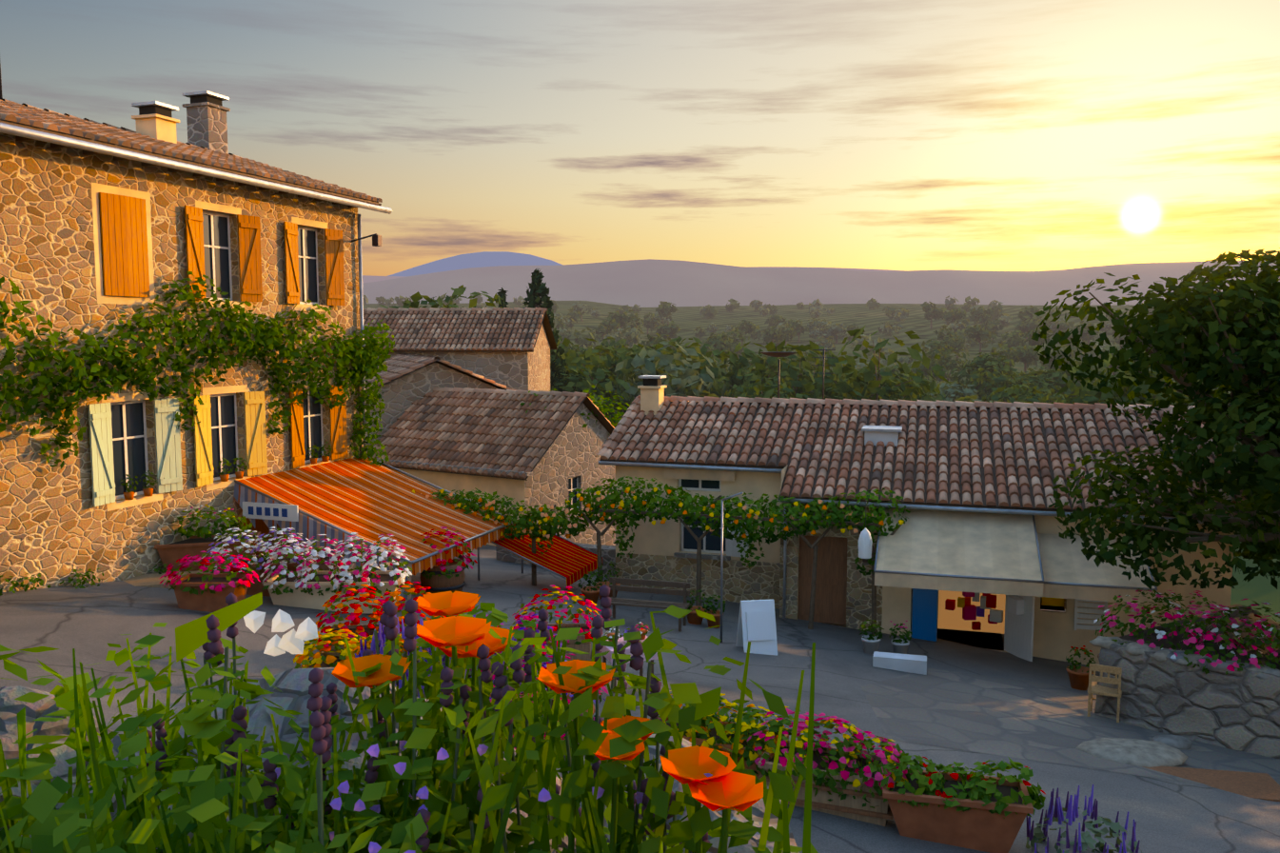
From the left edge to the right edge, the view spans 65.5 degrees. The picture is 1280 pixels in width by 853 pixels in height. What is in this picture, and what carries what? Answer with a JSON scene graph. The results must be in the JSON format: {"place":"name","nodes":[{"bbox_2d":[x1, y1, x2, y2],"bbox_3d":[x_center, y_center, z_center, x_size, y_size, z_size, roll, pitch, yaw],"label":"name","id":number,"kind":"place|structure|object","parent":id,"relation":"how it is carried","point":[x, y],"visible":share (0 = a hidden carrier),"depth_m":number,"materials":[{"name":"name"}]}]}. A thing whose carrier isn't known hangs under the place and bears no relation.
{"place":"outdoors","nodes":[
{"label":"outdoors","id":0,"kind":"place"},
{"bbox_2d":[604,621,649,639],"bbox_3d":[-0.152,2.776,13.461,0.674,0.196,0.358,-2,6,-23],"label":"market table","id":1,"kind":"object","parent":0,"point":[628,628],"depth_m":13.43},
{"bbox_2d":[600,629,658,692],"bbox_3d":[-0.159,3.188,13.485,0.692,0.775,0.526,-2,6,-22],"label":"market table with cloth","id":2,"kind":"object","parent":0,"point":[608,655],"visible":0.25,"depth_m":13.35,"materials":[{"name":"white fabric"}]},
{"bbox_2d":[0,544,1279,852],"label":"pavement","id":3,"kind":"structure","parent":0,"point":[88,622],"depth_m":13.62,"materials":[{"name":"grey stone"}]},
{"bbox_2d":[0,63,392,591],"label":"stone house","id":4,"kind":"structure","parent":3,"relation":"on","point":[103,226],"depth_m":17.79,"materials":[{"name":"brown stone"}]},
{"bbox_2d":[0,271,395,595],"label":"ivy vine","id":5,"kind":"object","parent":4,"relation":"attached to","point":[366,363],"visible":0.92,"depth_m":18.15,"materials":[{"name":"green plant"}]},
{"bbox_2d":[233,456,515,599],"bbox_3d":[-5.450,1.990,21.260,4.037,2.120,4.530,2,6,19],"label":"striped awning","id":6,"kind":"object","parent":3,"relation":"on","point":[341,500],"visible":0.92,"depth_m":20.50,"materials":[{"name":"fabric"}]},
{"bbox_2d":[477,519,602,586],"bbox_3d":[-2.247,3.079,22.902,2.130,1.485,2.248,2,6,19],"label":"red awning","id":7,"kind":"object","parent":3,"relation":"on","point":[570,561],"visible":0.62,"depth_m":22.56,"materials":[{"name":"fabric"}]},
{"bbox_2d":[495,542,615,577],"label":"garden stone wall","id":8,"kind":"structure","parent":3,"relation":"on","point":[608,553],"depth_m":25.58,"materials":[{"name":"beige stone"}]},
{"bbox_2d":[122,531,1093,852],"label":"flower planters","id":9,"kind":"object","parent":3,"relation":"on","point":[981,827],"visible":0.35,"depth_m":13.89,"materials":[{"name":"ceramic"}]},
{"bbox_2d":[159,504,1142,852],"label":"flowers","id":10,"kind":"object","parent":9,"relation":"in","point":[975,784],"depth_m":11.56,"materials":[{"name":"plant"}]},
{"bbox_2d":[609,576,689,631],"bbox_3d":[0.121,3.365,18.861,1.600,0.830,0.430,2,5,16],"label":"wooden bench","id":11,"kind":"object","parent":3,"relation":"on","point":[615,600],"visible":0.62,"depth_m":18.93,"materials":[{"name":"brown wood"}]},
{"bbox_2d":[459,491,902,635],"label":"pergola posts and trunks","id":12,"kind":"object","parent":3,"relation":"on","point":[814,546],"visible":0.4,"depth_m":21.20,"materials":[{"name":"brown wood"}]},
{"bbox_2d":[412,475,910,575],"bbox_3d":[0.214,2.002,22.060,11.161,1.840,1.963,1,5,15],"label":"pergola vine","id":13,"kind":"object","parent":12,"relation":"attached to","point":[534,513],"depth_m":21.54,"materials":[{"name":"green plant"}]},
{"bbox_2d":[858,508,872,558],"bbox_3d":[4.056,1.838,17.912,0.240,1.050,0.240,2,6,21],"label":"hanging cage ornament","id":14,"kind":"object","parent":12,"relation":"hanging from","point":[865,541],"visible":1,"depth_m":17.85,"materials":[{"name":"grey metal"}]},
{"bbox_2d":[719,492,743,642],"bbox_3d":[1.631,2.528,17.805,0.394,2.763,0.048,2,5,16],"label":"lamp post","id":15,"kind":"object","parent":3,"relation":"on","point":[721,559],"visible":0.92,"depth_m":17.83,"materials":[{"name":"grey metal"}]},
{"bbox_2d":[736,599,777,655],"bbox_3d":[2.057,3.506,17.499,0.600,0.922,0.571,-1,5,-9],"label":"sandwich board","id":16,"kind":"object","parent":3,"relation":"on","point":[757,628],"visible":0.92,"depth_m":17.33,"materials":[{"name":"white"}]},
{"bbox_2d":[860,668,1279,785],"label":"pavement patch","id":17,"kind":"object","parent":3,"relation":"on","point":[1033,720],"visible":0.5,"depth_m":14.16,"materials":[{"name":"grey stone"}]},
{"bbox_2d":[1087,652,1122,722],"bbox_3d":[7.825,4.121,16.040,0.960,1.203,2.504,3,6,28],"label":"wooden chair","id":18,"kind":"object","parent":17,"relation":"on","point":[1093,687],"visible":0.42,"depth_m":15.06,"materials":[{"name":"wood"}]},
{"bbox_2d":[1075,604,1279,767],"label":"stone retaining wall","id":19,"kind":"structure","parent":3,"relation":"on","point":[1180,702],"depth_m":14.38,"materials":[{"name":"grey stone"}]},
{"bbox_2d":[1093,588,1279,674],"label":"rose bush","id":20,"kind":"object","parent":19,"relation":"on","point":[1226,636],"depth_m":14.93,"materials":[{"name":"pink plant"}]},
{"bbox_2d":[1142,765,1279,801],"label":"dirt patch","id":21,"kind":"object","parent":3,"relation":"on","point":[1266,786],"depth_m":12.16,"materials":[{"name":"brown soil"}]},
{"bbox_2d":[0,0,1279,275],"label":"sky","id":22,"kind":"structure","parent":0,"point":[994,135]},
{"bbox_2d":[362,251,1279,307],"bbox_3d":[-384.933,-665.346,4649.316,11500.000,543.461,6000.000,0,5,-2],"label":"hills","id":23,"kind":"structure","parent":0,"point":[650,283],"depth_m":2376.96,"materials":[{"name":"purple"}]},
{"bbox_2d":[363,300,1279,638],"bbox_3d":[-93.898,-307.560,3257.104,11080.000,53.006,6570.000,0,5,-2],"label":"valley ground","id":24,"kind":"structure","parent":0,"point":[1258,588],"depth_m":540.14,"materials":[{"name":"green plant"}]},
{"bbox_2d":[0,667,799,852],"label":"parapet rock","id":25,"kind":"object","parent":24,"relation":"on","point":[292,684],"visible":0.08,"depth_m":2.95,"materials":[{"name":"stone"}]},
{"bbox_2d":[0,584,818,852],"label":"flowering plants","id":26,"kind":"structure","parent":25,"relation":"attached to","point":[199,810],"depth_m":1.83,"materials":[{"name":"green plant"}]},
{"bbox_2d":[365,353,515,451],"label":"house","id":27,"kind":"structure","parent":24,"relation":"on","point":[400,396],"depth_m":34.19,"materials":[{"name":"brown stone"}]},
{"bbox_2d":[363,307,557,393],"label":"house","id":28,"kind":"structure","parent":24,"relation":"on","point":[512,347],"depth_m":41.42,"materials":[{"name":"brown tile"}]},
{"bbox_2d":[372,386,615,546],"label":"house","id":29,"kind":"structure","parent":24,"relation":"on","point":[502,443],"depth_m":31.23,"materials":[{"name":"tile"}]},
{"bbox_2d":[496,267,569,392],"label":"conifer","id":30,"kind":"object","parent":24,"relation":"on","point":[539,286],"depth_m":49.27,"materials":[{"name":"green plant"}]},
{"bbox_2d":[520,384,630,434],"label":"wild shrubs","id":31,"kind":"object","parent":24,"relation":"on","point":[605,409],"visible":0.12,"depth_m":33.40,"materials":[{"name":"green plant"}]},
{"bbox_2d":[595,345,1246,664],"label":"house","id":32,"kind":"structure","parent":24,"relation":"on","point":[995,457],"depth_m":22.47,"materials":[{"name":"tile"}]},
{"bbox_2d":[873,507,1157,604],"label":"cream shop awnings","id":33,"kind":"object","parent":32,"relation":"attached to","point":[997,553],"visible":0.83,"depth_m":19.12,"materials":[{"name":"fabric"}]},
{"bbox_2d":[1031,247,1279,589],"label":"tree","id":34,"kind":"object","parent":24,"relation":"on","point":[1205,363],"depth_m":14.97,"materials":[{"name":"green plant"}]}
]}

